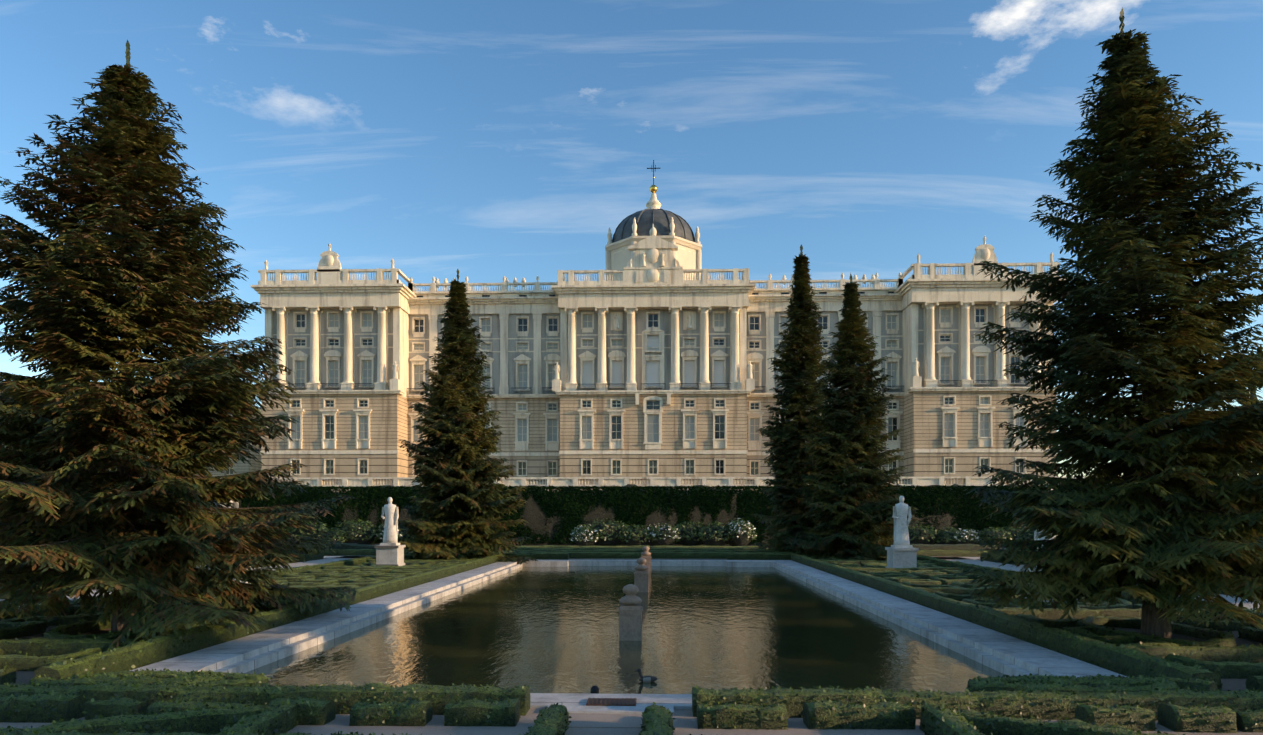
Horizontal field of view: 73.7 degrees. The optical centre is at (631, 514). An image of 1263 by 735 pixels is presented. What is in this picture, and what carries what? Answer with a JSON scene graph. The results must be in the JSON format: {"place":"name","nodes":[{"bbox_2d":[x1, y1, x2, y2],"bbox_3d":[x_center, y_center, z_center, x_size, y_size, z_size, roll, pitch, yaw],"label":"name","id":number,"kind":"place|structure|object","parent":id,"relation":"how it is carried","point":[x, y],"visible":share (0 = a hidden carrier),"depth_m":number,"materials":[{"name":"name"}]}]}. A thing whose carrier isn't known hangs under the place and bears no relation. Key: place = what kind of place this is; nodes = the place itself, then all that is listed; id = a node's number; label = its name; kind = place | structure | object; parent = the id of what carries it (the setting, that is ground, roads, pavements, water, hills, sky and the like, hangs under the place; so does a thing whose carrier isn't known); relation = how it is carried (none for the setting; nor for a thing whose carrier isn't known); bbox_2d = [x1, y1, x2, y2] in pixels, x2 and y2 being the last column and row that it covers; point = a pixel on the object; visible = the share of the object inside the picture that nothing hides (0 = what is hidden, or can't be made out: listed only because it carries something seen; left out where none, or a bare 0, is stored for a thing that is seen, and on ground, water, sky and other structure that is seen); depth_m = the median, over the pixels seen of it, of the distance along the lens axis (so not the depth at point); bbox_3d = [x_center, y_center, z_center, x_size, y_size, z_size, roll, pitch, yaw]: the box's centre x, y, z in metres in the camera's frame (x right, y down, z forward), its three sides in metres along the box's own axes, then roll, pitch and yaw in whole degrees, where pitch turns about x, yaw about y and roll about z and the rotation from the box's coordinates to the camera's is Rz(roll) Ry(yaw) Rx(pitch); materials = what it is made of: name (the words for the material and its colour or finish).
{"place":"outdoors","nodes":[
{"label":"outdoors","id":0,"kind":"place"},
{"bbox_2d":[0,394,260,477],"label":"distant building","id":1,"kind":"structure","parent":0,"point":[241,467],"depth_m":162.61,"materials":[{"name":"stone"}]},
{"bbox_2d":[243,566,1008,693],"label":"water","id":2,"kind":"structure","parent":0,"point":[546,629],"depth_m":26.58,"materials":[{"name":"liquid"}]},
{"bbox_2d":[618,546,651,640],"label":"pond pillars","id":3,"kind":"structure","parent":2,"relation":"in","point":[630,609],"depth_m":27.21,"materials":[{"name":"grey stone"}]},
{"bbox_2d":[635,668,657,682],"bbox_3d":[0.366,3.931,20.494,0.560,0.372,0.242,0,0,2],"label":"duck","id":4,"kind":"object","parent":2,"relation":"on","point":[648,679],"visible":0.92,"depth_m":20.43},
{"bbox_2d":[0,547,1262,734],"bbox_3d":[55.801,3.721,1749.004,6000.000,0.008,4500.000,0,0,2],"label":"ground","id":5,"kind":"structure","parent":0,"point":[685,722],"depth_m":14.70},
{"bbox_2d":[0,367,153,569],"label":"trees","id":6,"kind":"object","parent":5,"relation":"on","point":[51,368],"visible":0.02,"depth_m":47.21,"materials":[{"name":"green plant"}]},
{"bbox_2d":[0,40,361,650],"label":"fir","id":7,"kind":"object","parent":5,"relation":"on","point":[108,534],"visible":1,"depth_m":24.74,"materials":[{"name":"green plant"}]},
{"bbox_2d":[152,417,214,519],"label":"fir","id":8,"kind":"object","parent":5,"relation":"on","point":[187,471],"depth_m":93.49,"materials":[{"name":"green plant"}]},
{"bbox_2d":[398,269,537,566],"bbox_3d":[-13.483,-7.234,65.837,12.331,23.341,10.740,0,0,2],"label":"fir","id":9,"kind":"object","parent":5,"relation":"on","point":[463,472],"visible":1,"depth_m":64.88,"materials":[{"name":"green plant"}]},
{"bbox_2d":[1,484,1104,545],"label":"tall hedge","id":10,"kind":"object","parent":5,"relation":"on","point":[692,504],"depth_m":99.90,"materials":[{"name":"green plant"}]},
{"bbox_2d":[197,543,1021,564],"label":"medium hedges","id":11,"kind":"object","parent":5,"relation":"on","point":[970,547],"visible":0.06,"depth_m":74.90,"materials":[{"name":"green plant"}]},
{"bbox_2d":[130,560,1128,727],"bbox_3d":[0.423,4.125,41.378,23.000,1.000,53.450,0,0,2],"label":"pool coping","id":12,"kind":"object","parent":5,"relation":"on","point":[1001,652],"visible":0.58,"depth_m":25.60,"materials":[{"name":"stone"}]},
{"bbox_2d":[590,685,598,692],"bbox_3d":[-0.842,4.050,19.332,0.185,0.250,0.185,0,0,24],"label":"pond lamp","id":13,"kind":"object","parent":12,"relation":"on","point":[594,689],"visible":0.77,"depth_m":19.26,"materials":[{"name":"black metal"}]},
{"bbox_2d":[0,545,1262,734],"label":"box hedges","id":14,"kind":"object","parent":5,"relation":"on","point":[929,583],"visible":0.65,"depth_m":16.70,"materials":[{"name":"green plant"}]},
{"bbox_2d":[196,486,1077,602],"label":"statues","id":15,"kind":"object","parent":5,"relation":"on","point":[901,552],"visible":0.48,"depth_m":53.28,"materials":[{"name":"stone"}]},
{"bbox_2d":[220,476,1096,491],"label":"balustrade wall","id":16,"kind":"structure","parent":5,"relation":"on","point":[603,481],"depth_m":129.96,"materials":[{"name":"stone"}]},
{"bbox_2d":[251,224,1065,484],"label":"palace","id":17,"kind":"structure","parent":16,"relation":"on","point":[653,363],"depth_m":135.28,"materials":[{"name":"stone"}]},
{"bbox_2d":[605,160,701,280],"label":"dome","id":18,"kind":"structure","parent":17,"relation":"on","point":[669,226],"depth_m":143.30,"materials":[{"name":"stone"}]},
{"bbox_2d":[247,523,1230,546],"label":"shrub","id":19,"kind":"object","parent":5,"relation":"on","point":[743,540],"visible":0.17,"depth_m":93.35,"materials":[{"name":"green plant"}]},
{"bbox_2d":[248,518,1203,542],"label":"flowering shrubs","id":20,"kind":"object","parent":19,"relation":"on","point":[732,530],"visible":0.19,"depth_m":93.21,"materials":[{"name":"green plant"}]},
{"bbox_2d":[751,244,836,552],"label":"fir","id":21,"kind":"object","parent":5,"relation":"on","point":[801,366],"visible":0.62,"depth_m":74.00,"materials":[{"name":"green plant"}]},
{"bbox_2d":[781,272,921,560],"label":"fir","id":22,"kind":"object","parent":5,"relation":"on","point":[845,516],"visible":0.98,"depth_m":66.58,"materials":[{"name":"green plant"}]},
{"bbox_2d":[950,7,1262,638],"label":"fir","id":23,"kind":"object","parent":5,"relation":"on","point":[1116,535],"visible":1,"depth_m":23.35,"materials":[{"name":"green plant"}]},
{"bbox_2d":[1123,394,1211,533],"bbox_3d":[36.942,-3.478,58.428,8.543,16.734,11.950,0,0,2],"label":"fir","id":24,"kind":"object","parent":5,"relation":"on","point":[1176,406],"visible":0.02,"depth_m":57.45,"materials":[{"name":"green plant"}]},
{"bbox_2d":[1199,387,1262,540],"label":"tree","id":25,"kind":"object","parent":5,"relation":"on","point":[1242,405],"visible":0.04,"depth_m":49.47,"materials":[{"name":"green plant"}]},
{"bbox_2d":[0,0,1262,475],"label":"sky","id":26,"kind":"structure","parent":0,"point":[489,141],"materials":[{"name":"blue"}]}
]}

